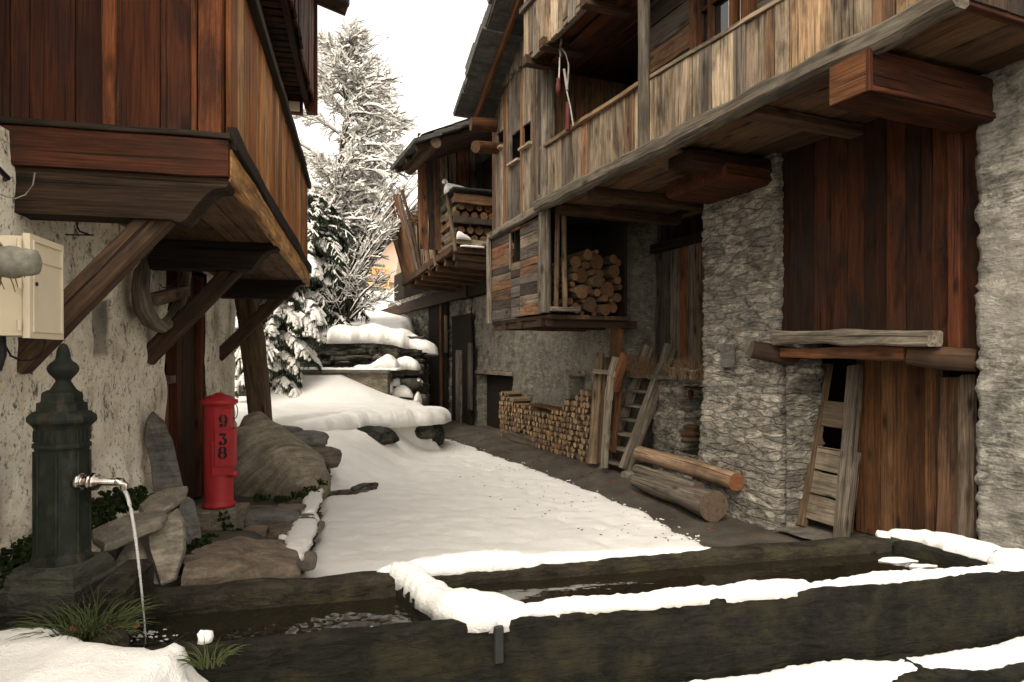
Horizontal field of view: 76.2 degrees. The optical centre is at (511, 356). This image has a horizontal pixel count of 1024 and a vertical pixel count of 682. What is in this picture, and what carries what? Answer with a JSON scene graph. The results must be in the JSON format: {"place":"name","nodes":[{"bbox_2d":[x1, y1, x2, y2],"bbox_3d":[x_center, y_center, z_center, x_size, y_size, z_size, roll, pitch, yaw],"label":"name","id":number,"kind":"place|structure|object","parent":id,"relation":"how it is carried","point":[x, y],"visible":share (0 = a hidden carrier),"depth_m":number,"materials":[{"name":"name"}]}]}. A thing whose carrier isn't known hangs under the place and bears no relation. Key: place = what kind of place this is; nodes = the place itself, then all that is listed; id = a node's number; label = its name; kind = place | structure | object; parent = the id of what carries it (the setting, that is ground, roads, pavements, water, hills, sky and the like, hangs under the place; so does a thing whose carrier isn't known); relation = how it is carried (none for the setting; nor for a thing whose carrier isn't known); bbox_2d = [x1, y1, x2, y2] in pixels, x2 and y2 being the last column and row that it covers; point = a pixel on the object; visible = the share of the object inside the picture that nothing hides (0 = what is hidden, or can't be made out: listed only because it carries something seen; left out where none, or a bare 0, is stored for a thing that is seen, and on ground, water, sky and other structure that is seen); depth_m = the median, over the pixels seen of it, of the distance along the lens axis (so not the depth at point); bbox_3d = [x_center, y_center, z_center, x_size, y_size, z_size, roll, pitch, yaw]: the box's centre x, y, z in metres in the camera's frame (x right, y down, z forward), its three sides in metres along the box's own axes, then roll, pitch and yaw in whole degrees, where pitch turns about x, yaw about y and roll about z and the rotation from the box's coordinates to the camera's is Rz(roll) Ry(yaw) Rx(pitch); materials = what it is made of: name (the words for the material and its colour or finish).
{"place":"outdoors","nodes":[
{"label":"outdoors","id":0,"kind":"place"},
{"bbox_2d":[179,497,200,544],"bbox_3d":[-2.049,1.046,4.173,0.115,0.270,0.224,0,0,-44],"label":"slate slab","id":1,"kind":"object","parent":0,"point":[187,509],"depth_m":4.18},
{"bbox_2d":[294,0,487,232],"label":"sky","id":2,"kind":"structure","parent":0,"point":[430,44],"materials":[{"name":"white"}]},
{"bbox_2d":[126,418,874,587],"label":"ground","id":3,"kind":"structure","parent":0,"point":[729,531],"depth_m":7.18,"materials":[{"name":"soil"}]},
{"bbox_2d":[0,608,94,640],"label":"base slab","id":4,"kind":"structure","parent":3,"relation":"on","point":[4,620],"depth_m":2.41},
{"bbox_2d":[0,533,31,589],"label":"moss","id":5,"kind":"object","parent":4,"relation":"on","point":[21,553],"visible":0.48,"depth_m":2.77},
{"bbox_2d":[0,343,128,616],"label":"iron fountain","id":6,"kind":"object","parent":4,"relation":"on","point":[65,563],"visible":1,"depth_m":2.53,"materials":[{"name":"metal"}]},
{"bbox_2d":[122,490,146,637],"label":"water stream","id":7,"kind":"structure","parent":6,"relation":"attached to","point":[128,499],"depth_m":2.51,"materials":[{"name":"white"}]},
{"bbox_2d":[0,579,165,642],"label":"grass tuft","id":8,"kind":"object","parent":4,"relation":"on","point":[89,622],"visible":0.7,"depth_m":2.29,"materials":[{"name":"plant"}]},
{"bbox_2d":[90,558,153,639],"bbox_3d":[-1.498,0.951,2.525,0.116,0.258,0.307,0,0,-10],"label":"end stone","id":9,"kind":"object","parent":4,"relation":"on","point":[115,583],"visible":0.66,"depth_m":2.46,"materials":[{"name":"stone"}]},
{"bbox_2d":[0,628,208,681],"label":"snow bank","id":10,"kind":"structure","parent":3,"relation":"on","point":[25,658],"depth_m":2.02,"materials":[{"name":"snow"}]},
{"bbox_2d":[176,633,251,669],"bbox_3d":[-0.977,0.953,2.104,0.201,0.097,0.204,0,0,19],"label":"grass tuft","id":11,"kind":"object","parent":10,"relation":"on","point":[200,664],"visible":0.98,"depth_m":2.11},
{"bbox_2d":[92,485,152,529],"bbox_3d":[-2.148,0.812,3.492,0.320,0.135,0.770,0,0,-12],"label":"moss","id":12,"kind":"object","parent":3,"relation":"on","point":[107,506],"visible":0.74,"depth_m":3.55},
{"bbox_2d":[0,0,349,579],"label":"alpine house","id":13,"kind":"structure","parent":3,"relation":"on","point":[133,133],"depth_m":3.19,"materials":[{"name":"paint"}]},
{"bbox_2d":[0,242,41,291],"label":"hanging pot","id":14,"kind":"object","parent":13,"relation":"hanging from","point":[16,262],"visible":1,"depth_m":2.27,"materials":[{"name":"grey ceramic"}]},
{"bbox_2d":[0,233,63,339],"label":"meter box","id":15,"kind":"object","parent":13,"relation":"attached to","point":[32,307],"visible":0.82,"depth_m":2.56,"materials":[{"name":"beige plastic"}]},
{"bbox_2d":[0,336,6,370],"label":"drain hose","id":16,"kind":"object","parent":15,"relation":"hanging from","point":[3,350],"visible":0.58,"depth_m":2.59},
{"bbox_2d":[22,233,63,339],"bbox_3d":[-1.897,-0.274,2.654,0.033,0.403,0.305,0,0,-13],"label":"door","id":17,"kind":"structure","parent":15,"relation":"in","point":[42,293],"depth_m":2.63,"materials":[{"name":"beige plastic"}]},
{"bbox_2d":[131,249,191,332],"bbox_3d":[-2.584,-0.573,4.925,0.147,0.800,1.347,0,0,-13],"label":"wooden yoke","id":18,"kind":"object","parent":13,"relation":"attached to","point":[145,300],"visible":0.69,"depth_m":4.45,"materials":[{"name":"brown wood"}]},
{"bbox_2d":[144,411,182,490],"bbox_3d":[-2.469,0.666,4.625,0.176,0.535,0.515,0,0,-42],"label":"slate slab","id":19,"kind":"object","parent":13,"relation":"attached to","point":[164,464],"depth_m":4.62,"materials":[{"name":"stone"}]},
{"bbox_2d":[165,375,175,430],"bbox_3d":[-3.054,0.782,5.850,0.101,1.236,0.446,0,0,-13],"label":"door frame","id":20,"kind":"structure","parent":13,"relation":"in","point":[170,379],"depth_m":5.77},
{"bbox_2d":[178,528,242,575],"bbox_3d":[-1.905,1.192,4.088,0.210,0.418,2.175,0,0,-16],"label":"moss","id":21,"kind":"object","parent":3,"relation":"on","point":[196,542],"visible":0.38,"depth_m":3.88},
{"bbox_2d":[195,502,250,530],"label":"hydrant block","id":22,"kind":"structure","parent":3,"relation":"on","point":[236,513],"depth_m":5.12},
{"bbox_2d":[199,392,237,509],"bbox_3d":[-2.362,0.751,5.300,0.322,0.922,0.290,0,0,0],"label":"fire hydrant","id":23,"kind":"object","parent":22,"relation":"on","point":[220,448],"visible":1,"depth_m":5.19,"materials":[{"name":"metal"}]},
{"bbox_2d":[181,536,300,585],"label":"bedrock slab","id":24,"kind":"structure","parent":3,"relation":"on","point":[234,559],"depth_m":3.28,"materials":[{"name":"stone"}]},
{"bbox_2d":[115,540,158,583],"bbox_3d":[-1.670,0.921,2.948,0.220,0.172,0.178,0,0,0],"label":"slate slab","id":25,"kind":"object","parent":24,"relation":"on","point":[128,551],"depth_m":2.95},
{"bbox_2d":[149,508,185,585],"bbox_3d":[-1.605,0.881,3.039,0.159,0.280,0.343,0,0,-28],"label":"slate slab","id":26,"kind":"object","parent":24,"relation":"on","point":[167,541],"depth_m":3.01,"materials":[{"name":"stone"}]},
{"bbox_2d":[92,511,167,551],"bbox_3d":[-1.722,0.783,2.956,0.192,0.104,0.347,0,0,17],"label":"slate slab","id":27,"kind":"object","parent":26,"relation":"on","point":[113,535],"depth_m":2.90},
{"bbox_2d":[138,486,187,513],"bbox_3d":[-1.736,0.722,3.241,0.194,0.101,0.323,0,0,0],"label":"slate slab","id":28,"kind":"object","parent":26,"relation":"on","point":[167,500],"depth_m":3.23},
{"bbox_2d":[242,525,268,538],"bbox_3d":[-2.022,1.393,5.152,0.258,0.118,0.209,0,0,0],"label":"loose stone","id":29,"kind":"object","parent":3,"relation":"on","point":[261,530],"visible":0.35,"depth_m":5.10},
{"bbox_2d":[244,507,300,527],"bbox_3d":[-2.005,1.345,5.446,0.512,0.157,0.298,0,0,0],"label":"loose stone","id":30,"kind":"object","parent":3,"relation":"on","point":[268,516],"visible":0.69,"depth_m":5.34,"materials":[{"name":"grey stone"}]},
{"bbox_2d":[278,488,323,560],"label":"snow ridge","id":31,"kind":"structure","parent":30,"relation":"on","point":[299,536],"depth_m":5.06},
{"bbox_2d":[235,286,322,398],"bbox_3d":[-4.419,-0.860,11.857,1.725,4.280,1.715,0,0,44],"label":"snowy spruce","id":32,"kind":"object","parent":3,"relation":"on","point":[283,345],"visible":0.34,"depth_m":11.58,"materials":[{"name":"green plant"}]},
{"bbox_2d":[267,522,293,538],"bbox_3d":[-1.802,1.367,5.108,0.210,0.109,0.208,0,0,-17],"label":"loose stone","id":33,"kind":"object","parent":3,"relation":"on","point":[275,531],"visible":0.69,"depth_m":5.03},
{"bbox_2d":[234,411,330,503],"bbox_3d":[-2.510,1.169,6.980,1.099,1.175,0.990,0,0,0],"label":"boulder","id":34,"kind":"object","parent":3,"relation":"on","point":[274,459],"visible":0.63,"depth_m":6.63,"materials":[{"name":"stone"}]},
{"bbox_2d":[252,477,327,503],"bbox_3d":[-2.104,1.302,6.499,0.426,0.180,0.892,0,0,23],"label":"moss","id":35,"kind":"object","parent":3,"relation":"on","point":[277,498],"visible":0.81,"depth_m":6.26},
{"bbox_2d":[300,550,316,570],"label":"loose stone","id":36,"kind":"object","parent":3,"relation":"on","point":[309,562],"visible":0.81,"depth_m":4.38,"materials":[{"name":"brown stone"}]},
{"bbox_2d":[287,222,335,349],"bbox_3d":[-4.544,-1.577,13.942,2.194,3.554,2.357,0,0,0],"label":"drooping spruce","id":37,"kind":"object","parent":3,"relation":"on","point":[315,313],"visible":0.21,"depth_m":13.59,"materials":[{"name":"green plant"}]},
{"bbox_2d":[235,288,421,404],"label":"snow bank","id":38,"kind":"structure","parent":3,"relation":"on","point":[383,318],"depth_m":18.59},
{"bbox_2d":[292,14,417,292],"bbox_3d":[-3.995,-4.332,15.772,3.563,7.834,3.514,0,0,0],"label":"snowy larch","id":39,"kind":"object","parent":38,"relation":"on","point":[371,109],"visible":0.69,"depth_m":15.10,"materials":[{"name":"white plant"}]},
{"bbox_2d":[321,260,399,319],"bbox_3d":[-3.278,-1.412,14.078,1.726,1.280,0.820,0,0,-12],"label":"bare bush","id":40,"kind":"object","parent":38,"relation":"on","point":[366,303],"visible":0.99,"depth_m":14.01,"materials":[{"name":"white plant"}]},
{"bbox_2d":[293,193,369,326],"bbox_3d":[-4.307,-1.869,14.451,2.180,3.538,2.376,0,0,40],"label":"dark spruce","id":41,"kind":"object","parent":3,"relation":"on","point":[335,246],"visible":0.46,"depth_m":14.24,"materials":[{"name":"green plant"}]},
{"bbox_2d":[235,336,430,405],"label":"dry stone wall","id":42,"kind":"structure","parent":3,"relation":"on","point":[341,355],"depth_m":13.40,"materials":[{"name":"stone"}]},
{"bbox_2d":[291,323,437,357],"bbox_3d":[-4.516,-0.343,13.722,5.971,0.732,1.014,0,0,0],"label":"snow pillow","id":43,"kind":"object","parent":42,"relation":"on","point":[376,333],"visible":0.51,"depth_m":13.38,"materials":[{"name":"snow"}]},
{"bbox_2d":[390,356,422,402],"bbox_3d":[-2.090,0.451,12.947,0.670,0.923,0.618,0,0,0],"label":"snow patch","id":44,"kind":"object","parent":42,"relation":"on","point":[407,363],"visible":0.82,"depth_m":12.81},
{"bbox_2d":[270,374,411,402],"bbox_3d":[-3.077,0.689,11.505,3.110,0.716,1.810,0,0,0],"label":"snow drift","id":45,"kind":"object","parent":3,"relation":"on","point":[338,388],"visible":0.38,"depth_m":11.78,"materials":[{"name":"snow"}]},
{"bbox_2d":[300,370,395,394],"bbox_3d":[-3.353,0.624,12.830,2.077,0.753,1.013,0,0,0],"label":"cistern","id":46,"kind":"object","parent":3,"relation":"on","point":[379,380],"visible":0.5,"depth_m":12.40,"materials":[{"name":"grey stone"}]},
{"bbox_2d":[300,354,401,370],"bbox_3d":[-3.156,0.109,12.697,2.052,0.317,0.724,0,0,0],"label":"snow heap","id":47,"kind":"object","parent":46,"relation":"on","point":[388,362],"visible":0.84,"depth_m":12.46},
{"bbox_2d":[350,482,377,494],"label":"loose stone","id":48,"kind":"object","parent":3,"relation":"on","point":[358,488],"visible":0.69,"depth_m":7.44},
{"bbox_2d":[293,406,450,430],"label":"snow cornice","id":49,"kind":"structure","parent":3,"relation":"on","point":[395,417],"depth_m":10.06,"materials":[{"name":"snow"}]},
{"bbox_2d":[332,170,416,311],"bbox_3d":[-2.863,-2.625,14.041,2.425,3.276,0.904,0,0,10],"label":"snowy shrub","id":50,"kind":"object","parent":3,"relation":"on","point":[376,248],"visible":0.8,"depth_m":14.02,"materials":[{"name":"white plant"}]},
{"bbox_2d":[357,426,399,444],"bbox_3d":[-2.129,1.181,9.834,0.925,0.285,0.485,0,0,26],"label":"edge stone","id":51,"kind":"object","parent":3,"relation":"on","point":[383,435],"visible":0.56,"depth_m":9.59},
{"bbox_2d":[368,234,400,289],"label":"hillside house","id":52,"kind":"structure","parent":3,"relation":"on","point":[391,264],"depth_m":31.50,"materials":[{"name":"beige paint"}]},
{"bbox_2d":[415,425,439,438],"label":"edge stone","id":53,"kind":"object","parent":3,"relation":"on","point":[426,432],"visible":0.57,"depth_m":10.73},
{"bbox_2d":[381,111,513,428],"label":"log barn","id":54,"kind":"structure","parent":3,"relation":"on","point":[446,162],"depth_m":13.14,"materials":[{"name":"brown wood"}]},
{"bbox_2d":[428,303,472,424],"bbox_3d":[-1.536,0.000,15.857,0.072,3.300,3.458,0,0,-23],"label":"dark door","id":55,"kind":"structure","parent":54,"relation":"in","point":[462,325],"depth_m":15.46,"materials":[{"name":"wood"}]},
{"bbox_2d":[235,398,703,577],"bbox_3d":[-5.072,1.246,7.600,13.856,0.954,9.400,0,0,0],"label":"snow cover","id":56,"kind":"object","parent":3,"relation":"on","point":[424,498],"visible":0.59,"depth_m":6.67,"materials":[{"name":"snow"}]},
{"bbox_2d":[310,446,341,468],"bbox_3d":[-2.325,1.187,7.708,0.609,0.278,0.430,0,0,-21],"label":"loose stone","id":57,"kind":"object","parent":56,"relation":"on","point":[332,456],"visible":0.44,"depth_m":7.61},
{"bbox_2d":[292,430,328,445],"bbox_3d":[-2.574,0.995,7.797,0.716,0.203,0.486,0,0,-27],"label":"loose stone","id":58,"kind":"object","parent":57,"relation":"on","point":[313,438],"visible":0.44,"depth_m":7.70,"materials":[{"name":"grey stone"}]},
{"bbox_2d":[501,428,535,447],"bbox_3d":[0.115,1.416,11.466,0.063,0.172,1.451,0,0,-23],"label":"skid plank","id":59,"kind":"object","parent":3,"relation":"on","point":[517,437],"visible":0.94,"depth_m":11.39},
{"bbox_2d":[92,536,1023,681],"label":"stone trough","id":60,"kind":"object","parent":3,"relation":"on","point":[367,626],"visible":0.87,"depth_m":2.70,"materials":[{"name":"black stone"}]},
{"bbox_2d":[197,630,213,644],"bbox_3d":[-1.047,0.960,2.234,0.049,0.058,0.038,0,0,0],"label":"snow clump","id":61,"kind":"object","parent":60,"relation":"on","point":[208,636],"visible":0.98,"depth_m":2.22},
{"bbox_2d":[390,561,524,632],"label":"snow bridge","id":62,"kind":"structure","parent":60,"relation":"on","point":[476,611],"depth_m":2.49,"materials":[{"name":"snow"}]},
{"bbox_2d":[377,546,710,575],"bbox_3d":[0.203,0.965,3.140,1.670,0.119,0.154,0,0,-14],"label":"snow strip","id":63,"kind":"object","parent":60,"relation":"on","point":[459,563],"visible":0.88,"depth_m":3.04,"materials":[{"name":"snow"}]},
{"bbox_2d":[519,564,1000,616],"bbox_3d":[1.113,0.966,2.744,2.339,0.080,0.097,0,0,-13],"label":"snow strip","id":64,"kind":"object","parent":60,"relation":"on","point":[740,591],"visible":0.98,"depth_m":2.65,"materials":[{"name":"snow"}]},
{"bbox_2d":[878,557,917,562],"bbox_3d":[1.948,1.029,3.302,0.200,0.014,0.080,0,0,0],"label":"ice floe","id":65,"kind":"object","parent":60,"relation":"on","point":[896,559],"visible":1,"depth_m":3.29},
{"bbox_2d":[887,529,1023,571],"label":"snow strip","id":66,"kind":"object","parent":60,"relation":"on","point":[1007,559],"visible":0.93,"depth_m":3.23,"materials":[{"name":"snow"}]},
{"bbox_2d":[408,400,746,540],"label":"litter","id":67,"kind":"object","parent":3,"relation":"on","point":[575,477],"visible":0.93,"depth_m":8.03,"materials":[{"name":"brown plant"}]},
{"bbox_2d":[587,352,604,463],"bbox_3d":[1.161,0.705,8.990,0.150,1.528,0.391,0,0,28],"label":"leaning pole","id":68,"kind":"object","parent":3,"relation":"on","point":[595,415],"visible":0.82,"depth_m":8.93,"materials":[{"name":"brown wood"}]},
{"bbox_2d":[597,357,610,463],"bbox_3d":[1.259,0.727,8.874,0.115,1.446,0.316,0,0,32],"label":"leaning pole","id":69,"kind":"object","parent":3,"relation":"on","point":[607,360],"visible":0.49,"depth_m":8.86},
{"bbox_2d":[601,356,617,467],"bbox_3d":[1.274,0.721,8.520,0.283,1.452,0.234,0,0,-24],"label":"curved slab","id":70,"kind":"object","parent":3,"relation":"on","point":[608,396],"depth_m":8.48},
{"bbox_2d":[613,352,629,391],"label":"orange slab","id":71,"kind":"object","parent":70,"relation":"on","point":[622,363],"depth_m":8.38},
{"bbox_2d":[610,328,622,458],"bbox_3d":[1.395,0.455,8.908,0.089,1.846,0.340,0,0,-23],"label":"leaning board","id":72,"kind":"object","parent":3,"relation":"on","point":[616,342],"visible":0.3,"depth_m":8.85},
{"bbox_2d":[610,387,622,452],"bbox_3d":[1.366,0.822,8.530,0.110,0.855,0.241,0,0,42],"label":"thin board","id":73,"kind":"object","parent":3,"relation":"on","point":[616,420],"visible":0.93,"depth_m":8.50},
{"bbox_2d":[598,343,676,469],"bbox_3d":[1.676,0.716,8.763,0.931,1.792,0.632,0,0,-26],"label":"step ladder","id":74,"kind":"object","parent":3,"relation":"on","point":[647,407],"visible":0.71,"depth_m":8.57,"materials":[{"name":"wood"}]},
{"bbox_2d":[631,473,727,521],"bbox_3d":[1.704,1.442,6.902,0.337,0.305,1.336,0,0,-21],"label":"squared log","id":75,"kind":"object","parent":3,"relation":"on","point":[709,505],"visible":0.98,"depth_m":6.48,"materials":[{"name":"wood"}]},
{"bbox_2d":[632,464,704,487],"bbox_3d":[1.692,1.335,7.181,0.166,0.140,1.108,0,0,-24],"label":"half log","id":76,"kind":"object","parent":75,"relation":"on","point":[647,471],"visible":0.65,"depth_m":7.12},
{"bbox_2d":[633,446,743,490],"bbox_3d":[1.871,1.196,7.144,0.197,0.205,1.780,0,0,-20],"label":"peeled log","id":77,"kind":"object","parent":75,"relation":"on","point":[719,476],"visible":1,"depth_m":6.90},
{"bbox_2d":[437,0,1023,549],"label":"timber house","id":78,"kind":"structure","parent":3,"relation":"on","point":[787,198],"depth_m":5.85,"materials":[{"name":"wood"}]},
{"bbox_2d":[556,38,573,130],"bbox_3d":[0.599,-3.123,7.391,0.067,1.160,0.402,0,0,-21],"label":"hoist","id":79,"kind":"object","parent":78,"relation":"hanging from","point":[568,102],"visible":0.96,"depth_m":7.35,"materials":[{"name":"metal"}]},
{"bbox_2d":[552,303,580,314],"bbox_3d":[0.674,-0.626,8.823,0.146,0.146,0.850,0,0,-22],"label":"bay log","id":80,"kind":"object","parent":78,"relation":"on","point":[574,305],"visible":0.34,"depth_m":8.49,"materials":[{"name":"brown wood"}]},
{"bbox_2d":[573,298,584,302],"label":"bay log","id":81,"kind":"object","parent":80,"relation":"on","point":[582,300],"visible":0.31,"depth_m":8.44,"materials":[{"name":"brown wood"}]},
{"bbox_2d":[551,285,587,300],"bbox_3d":[0.727,-0.832,8.732,0.181,0.180,0.850,0,0,-23],"label":"bay log","id":82,"kind":"object","parent":81,"relation":"on","point":[580,292],"visible":0.41,"depth_m":8.36,"materials":[{"name":"brown wood"}]},
{"bbox_2d":[574,268,587,283],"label":"bay log","id":83,"kind":"object","parent":82,"relation":"on","point":[582,275],"visible":0.26,"depth_m":8.47,"materials":[{"name":"brown wood"}]},
{"bbox_2d":[551,256,580,272],"bbox_3d":[0.669,-1.224,8.836,0.168,0.166,0.850,0,0,-22],"label":"bay log","id":84,"kind":"object","parent":83,"relation":"on","point":[574,261],"visible":0.41,"depth_m":8.46,"materials":[{"name":"brown wood"}]},
{"bbox_2d":[584,310,595,315],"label":"bay log","id":85,"kind":"object","parent":78,"relation":"on","point":[593,313],"visible":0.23,"depth_m":8.56,"materials":[{"name":"brown wood"}]},
{"bbox_2d":[574,297,596,312],"bbox_3d":[0.853,-0.677,8.872,0.203,0.207,0.850,0,0,-22],"label":"bay log","id":86,"kind":"object","parent":85,"relation":"on","point":[589,304],"visible":0.33,"depth_m":8.48,"materials":[{"name":"brown wood"}]},
{"bbox_2d":[586,289,600,297],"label":"bay log","id":87,"kind":"object","parent":86,"relation":"on","point":[595,292],"visible":0.3,"depth_m":8.47,"materials":[{"name":"brown wood"}]},
{"bbox_2d":[575,275,603,287],"bbox_3d":[0.950,-0.979,8.841,0.178,0.178,0.852,0,0,-23],"label":"bay log","id":88,"kind":"object","parent":87,"relation":"on","point":[594,281],"visible":0.43,"depth_m":8.46,"materials":[{"name":"brown wood"}]},
{"bbox_2d":[606,302,616,312],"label":"bay log","id":89,"kind":"object","parent":78,"relation":"in","point":[613,306],"visible":0.23,"depth_m":8.68,"materials":[{"name":"brown wood"}]},
{"bbox_2d":[598,293,620,304],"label":"bay log","id":90,"kind":"object","parent":89,"relation":"on","point":[616,297],"visible":0.28,"depth_m":8.60,"materials":[{"name":"brown wood"}]},
{"bbox_2d":[613,284,621,290],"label":"bay log","id":91,"kind":"object","parent":90,"relation":"on","point":[617,287],"visible":0.28,"depth_m":8.60,"materials":[{"name":"brown wood"}]},
{"bbox_2d":[605,276,620,284],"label":"bay log","id":92,"kind":"object","parent":91,"relation":"on","point":[615,280],"visible":0.3,"depth_m":8.62,"materials":[{"name":"brown wood"}]},
{"bbox_2d":[600,265,619,278],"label":"bay log","id":93,"kind":"object","parent":92,"relation":"on","point":[611,271],"visible":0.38,"depth_m":8.54,"materials":[{"name":"brown wood"}]},
{"bbox_2d":[625,351,667,377],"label":"dry plants","id":94,"kind":"object","parent":78,"relation":"on","point":[644,372],"visible":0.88,"depth_m":8.68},
{"bbox_2d":[655,242,704,373],"bbox_3d":[2.277,-0.615,8.799,0.050,1.730,2.534,0,0,-23],"label":"plank door","id":95,"kind":"structure","parent":78,"relation":"in","point":[679,323],"depth_m":8.77,"materials":[{"name":"wood"}]},
{"bbox_2d":[658,354,703,378],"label":"dry plants","id":96,"kind":"object","parent":78,"relation":"on","point":[675,374],"visible":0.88,"depth_m":7.66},
{"bbox_2d":[681,386,702,441],"bbox_3d":[2.234,0.674,8.234,0.310,0.770,0.310,0,0,-26],"label":"wooden spindle","id":97,"kind":"object","parent":78,"relation":"attached to","point":[690,433],"visible":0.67,"depth_m":8.13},
{"bbox_2d":[689,0,757,117],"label":"window","id":98,"kind":"structure","parent":78,"relation":"in","point":[707,18],"depth_m":5.76,"materials":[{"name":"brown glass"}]},
{"bbox_2d":[720,344,734,366],"bbox_3d":[2.171,-0.009,6.577,0.030,0.230,0.190,0,0,-23],"label":"grey plate","id":99,"kind":"object","parent":78,"relation":"attached to","point":[727,355],"visible":1,"depth_m":6.56,"materials":[{"name":"metal"}]},
{"bbox_2d":[856,359,935,534],"bbox_3d":[3.299,0.780,5.609,0.045,1.600,0.760,0,0,-23],"label":"cellar door","id":100,"kind":"structure","parent":78,"relation":"in","point":[896,489],"depth_m":5.58,"materials":[{"name":"wood"}]},
{"bbox_2d":[774,523,834,539],"bbox_3d":[2.813,1.558,5.748,0.657,0.033,0.685,0,0,-23],"label":"slab","id":101,"kind":"object","parent":3,"relation":"on","point":[818,531],"depth_m":5.81,"materials":[{"name":"grey stone"}]},
{"bbox_2d":[796,363,863,536],"bbox_3d":[2.894,0.816,5.884,0.465,1.505,0.646,0,0,-22],"label":"wooden ladder","id":102,"kind":"object","parent":101,"relation":"on","point":[841,487],"visible":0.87,"depth_m":5.81,"materials":[{"name":"brown wood"}]},
{"bbox_2d":[936,377,958,533],"bbox_3d":[3.336,0.850,4.969,0.179,1.391,0.231,0,0,-23],"label":"leaning board","id":103,"kind":"object","parent":3,"relation":"on","point":[947,473],"visible":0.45,"depth_m":4.98,"materials":[{"name":"wood"}]},
{"bbox_2d":[871,653,1023,681],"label":"kerb ledge","id":104,"kind":"object","parent":3,"relation":"on","point":[1011,673],"visible":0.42,"depth_m":2.67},
{"bbox_2d":[689,636,1023,681],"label":"snow strip","id":105,"kind":"object","parent":104,"relation":"on","point":[1004,654],"visible":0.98,"depth_m":2.65,"materials":[{"name":"snow"}]},
{"bbox_2d":[956,376,960,534],"bbox_3d":[3.328,0.838,4.828,0.072,1.383,0.218,0,0,41],"label":"leaning board","id":106,"kind":"object","parent":3,"relation":"on","point":[958,512],"visible":0.19,"depth_m":4.83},
{"bbox_2d":[958,374,977,539],"bbox_3d":[3.264,0.817,4.675,0.112,1.379,0.286,0,0,38],"label":"leaning board","id":107,"kind":"object","parent":3,"relation":"on","point":[968,455],"visible":0.71,"depth_m":4.67,"materials":[{"name":"wood"}]},
{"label":"bay log","id":108,"kind":"object","parent":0,"visible":0},
{"bbox_2d":[586,254,602,270],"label":"bay log","id":109,"kind":"object","parent":108,"relation":"on","point":[596,261],"visible":0.3,"depth_m":8.55,"materials":[{"name":"brown wood"}]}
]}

